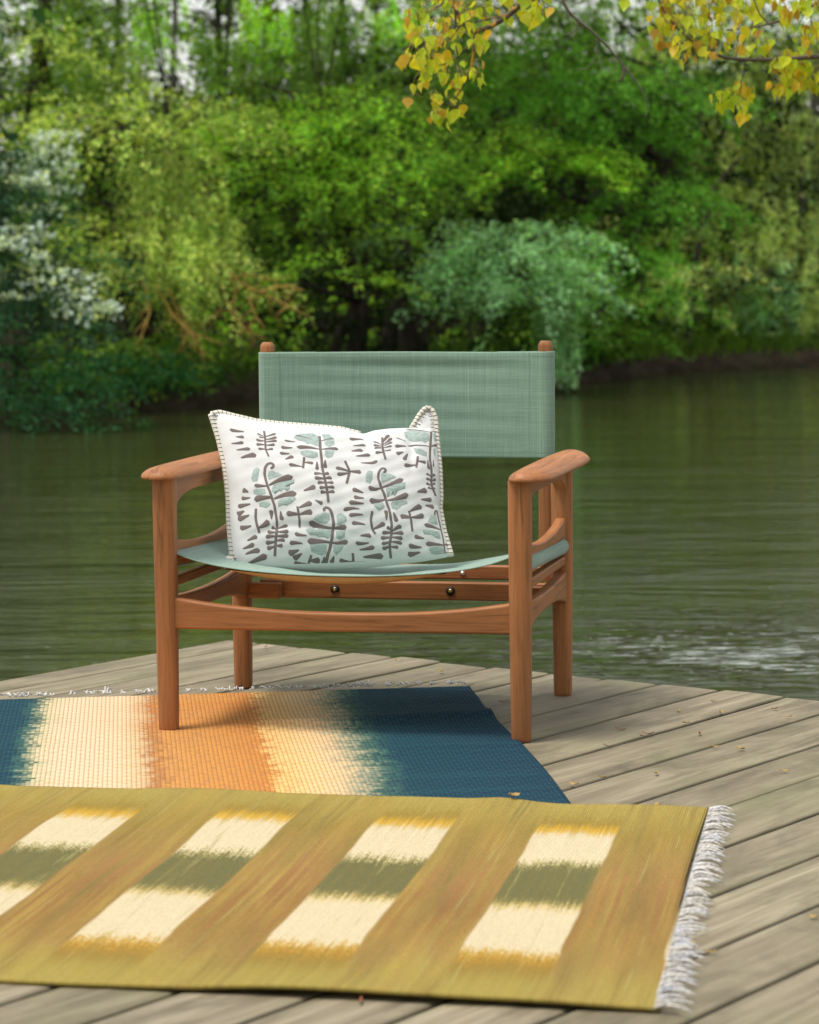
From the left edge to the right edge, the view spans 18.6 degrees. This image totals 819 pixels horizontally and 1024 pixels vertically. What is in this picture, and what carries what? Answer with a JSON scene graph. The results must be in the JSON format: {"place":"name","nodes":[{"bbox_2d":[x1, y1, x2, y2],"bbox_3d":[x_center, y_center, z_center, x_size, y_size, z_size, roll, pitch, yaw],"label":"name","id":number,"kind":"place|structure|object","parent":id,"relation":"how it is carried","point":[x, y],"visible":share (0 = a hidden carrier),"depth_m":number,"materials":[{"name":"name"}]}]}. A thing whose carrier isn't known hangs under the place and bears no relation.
{"place":"outdoors","nodes":[
{"label":"outdoors","id":0,"kind":"place"},
{"bbox_2d":[0,365,818,700],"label":"river","id":1,"kind":"structure","parent":0,"point":[696,529],"depth_m":12.96,"materials":[{"name":"liquid"}]},
{"bbox_2d":[0,640,818,1023],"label":"deck","id":2,"kind":"structure","parent":1,"relation":"on","point":[760,934],"depth_m":4.25,"materials":[{"name":"grey wood"}]},
{"bbox_2d":[0,679,570,803],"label":"rug","id":3,"kind":"object","parent":2,"relation":"on","point":[456,741],"visible":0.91,"depth_m":4.74,"materials":[{"name":"multicoloured fabric"}]},
{"bbox_2d":[141,341,589,742],"bbox_3d":[-0.067,0.035,5.102,0.826,0.747,0.668,1,5,12],"label":"armchair","id":4,"kind":"object","parent":3,"relation":"on","point":[501,404],"visible":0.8,"depth_m":5.28,"materials":[{"name":"brown wood"}]},
{"bbox_2d":[208,405,453,569],"bbox_3d":[-0.161,-0.050,5.141,0.488,0.323,0.195,-1,5,-8],"label":"cushion","id":5,"kind":"object","parent":4,"relation":"on","point":[303,496],"visible":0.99,"depth_m":5.09,"materials":[{"name":"white fabric"}]},
{"bbox_2d":[0,784,736,1012],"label":"rug","id":6,"kind":"object","parent":2,"relation":"on","point":[503,899],"visible":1,"depth_m":3.58,"materials":[{"name":"yellow fabric"}]},
{"bbox_2d":[0,289,818,423],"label":"river bank","id":7,"kind":"structure","parent":0,"point":[244,392],"depth_m":33.89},
{"bbox_2d":[0,0,152,389],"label":"hawthorn tree","id":8,"kind":"object","parent":7,"relation":"on","point":[14,241],"visible":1,"depth_m":22.51,"materials":[{"name":"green plant"}]},
{"bbox_2d":[0,332,157,436],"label":"shrub","id":9,"kind":"object","parent":7,"relation":"on","point":[11,391],"visible":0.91,"depth_m":22.77,"materials":[{"name":"green plant"}]},
{"bbox_2d":[0,0,179,272],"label":"forest tree","id":10,"kind":"object","parent":7,"relation":"on","point":[22,13],"visible":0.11,"depth_m":45.48,"materials":[{"name":"green plant"}]},
{"bbox_2d":[0,0,183,303],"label":"forest tree","id":11,"kind":"object","parent":7,"relation":"on","point":[126,33],"visible":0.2,"depth_m":43.42,"materials":[{"name":"green plant"}]},
{"bbox_2d":[0,0,223,362],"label":"broadleaf tree","id":12,"kind":"object","parent":7,"relation":"on","point":[41,40],"visible":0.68,"depth_m":32.06,"materials":[{"name":"green plant"}]},
{"bbox_2d":[54,0,260,301],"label":"forest tree","id":13,"kind":"object","parent":7,"relation":"on","point":[174,37],"visible":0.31,"depth_m":41.53,"materials":[{"name":"green plant"}]},
{"bbox_2d":[0,0,316,371],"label":"willow tree","id":14,"kind":"object","parent":7,"relation":"on","point":[183,242],"visible":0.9,"depth_m":25.80,"materials":[{"name":"green plant"}]},
{"bbox_2d":[46,0,345,323],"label":"willow tree","id":15,"kind":"object","parent":7,"relation":"on","point":[207,53],"visible":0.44,"depth_m":37.44,"materials":[{"name":"green plant"}]},
{"bbox_2d":[101,0,351,303],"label":"forest tree","id":16,"kind":"object","parent":7,"relation":"on","point":[218,12],"visible":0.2,"depth_m":45.42,"materials":[{"name":"green plant"}]},
{"bbox_2d":[150,0,337,280],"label":"forest tree","id":17,"kind":"object","parent":7,"relation":"on","point":[233,18],"visible":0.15,"depth_m":47.46,"materials":[{"name":"green plant"}]},
{"bbox_2d":[198,0,405,293],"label":"forest tree","id":18,"kind":"object","parent":7,"relation":"on","point":[276,19],"visible":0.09,"depth_m":49.40,"materials":[{"name":"green plant"}]},
{"bbox_2d":[230,0,407,305],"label":"forest tree","id":19,"kind":"object","parent":7,"relation":"on","point":[299,15],"visible":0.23,"depth_m":46.35,"materials":[{"name":"green plant"}]},
{"bbox_2d":[152,0,499,363],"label":"broadleaf tree","id":20,"kind":"object","parent":7,"relation":"on","point":[329,160],"visible":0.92,"depth_m":27.96,"materials":[{"name":"green plant"}]},
{"bbox_2d":[294,211,432,351],"bbox_3d":[-0.509,-2.631,30.036,1.228,1.921,1.264,5,7,45],"label":"forest tree","id":21,"kind":"object","parent":7,"relation":"on","point":[340,328],"visible":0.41,"depth_m":29.86,"materials":[{"name":"green plant"}]},
{"bbox_2d":[312,179,490,351],"bbox_3d":[-0.094,-2.818,29.795,2.120,2.281,2.035,-1,5,0],"label":"forest tree","id":22,"kind":"object","parent":7,"relation":"on","point":[410,335],"visible":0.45,"depth_m":30.18,"materials":[{"name":"green plant"}]},
{"bbox_2d":[0,0,818,351],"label":"woodland","id":23,"kind":"object","parent":7,"relation":"on","point":[520,208],"visible":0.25,"depth_m":38.10,"materials":[{"name":"green plant"}]},
{"bbox_2d":[0,9,818,413],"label":"undergrowth","id":24,"kind":"object","parent":7,"relation":"on","point":[138,361],"visible":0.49,"depth_m":27.41,"materials":[{"name":"green plant"}]},
{"bbox_2d":[284,0,538,303],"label":"forest tree","id":25,"kind":"object","parent":7,"relation":"on","point":[414,257],"visible":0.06,"depth_m":44.62,"materials":[{"name":"green plant"}]},
{"bbox_2d":[6,309,818,399],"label":"bank grass","id":26,"kind":"structure","parent":7,"relation":"on","point":[644,347],"depth_m":34.97,"materials":[{"name":"green plant"}]},
{"bbox_2d":[329,213,639,392],"bbox_3d":[0.927,-2.430,29.209,3.661,2.107,2.985,1,6,17],"label":"willow tree","id":27,"kind":"object","parent":7,"relation":"on","point":[499,257],"visible":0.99,"depth_m":28.85,"materials":[{"name":"green plant"}]},
{"bbox_2d":[290,0,733,316],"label":"willow tree","id":28,"kind":"object","parent":7,"relation":"on","point":[346,59],"visible":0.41,"depth_m":39.41,"materials":[{"name":"green plant"}]},
{"bbox_2d":[336,0,776,366],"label":"broadleaf tree","id":29,"kind":"object","parent":7,"relation":"on","point":[632,218],"visible":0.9,"depth_m":31.80,"materials":[{"name":"green plant"}]},
{"bbox_2d":[635,0,799,299],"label":"forest tree","id":30,"kind":"object","parent":7,"relation":"on","point":[657,9],"visible":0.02,"depth_m":51.15,"materials":[{"name":"green plant"}]},
{"bbox_2d":[628,156,816,349],"bbox_3d":[4.242,-3.705,35.801,2.937,2.807,2.342,2,6,25],"label":"broadleaf tree","id":31,"kind":"object","parent":7,"relation":"on","point":[697,257],"visible":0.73,"depth_m":36.01,"materials":[{"name":"green plant"}]},
{"bbox_2d":[629,0,818,345],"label":"willow tree","id":32,"kind":"object","parent":7,"relation":"on","point":[788,255],"visible":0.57,"depth_m":38.84,"materials":[{"name":"green plant"}]},
{"bbox_2d":[0,0,818,149],"label":"sky","id":33,"kind":"structure","parent":0,"point":[193,2],"materials":[{"name":"white"}]},
{"bbox_2d":[2,78,818,293],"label":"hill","id":34,"kind":"structure","parent":0,"point":[535,126],"depth_m":67.98,"materials":[{"name":"green plant"}]},
{"bbox_2d":[395,0,818,133],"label":"poplar tree","id":35,"kind":"object","parent":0,"point":[793,71],"visible":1,"depth_m":7.38,"materials":[{"name":"yellow plant"}]}
]}

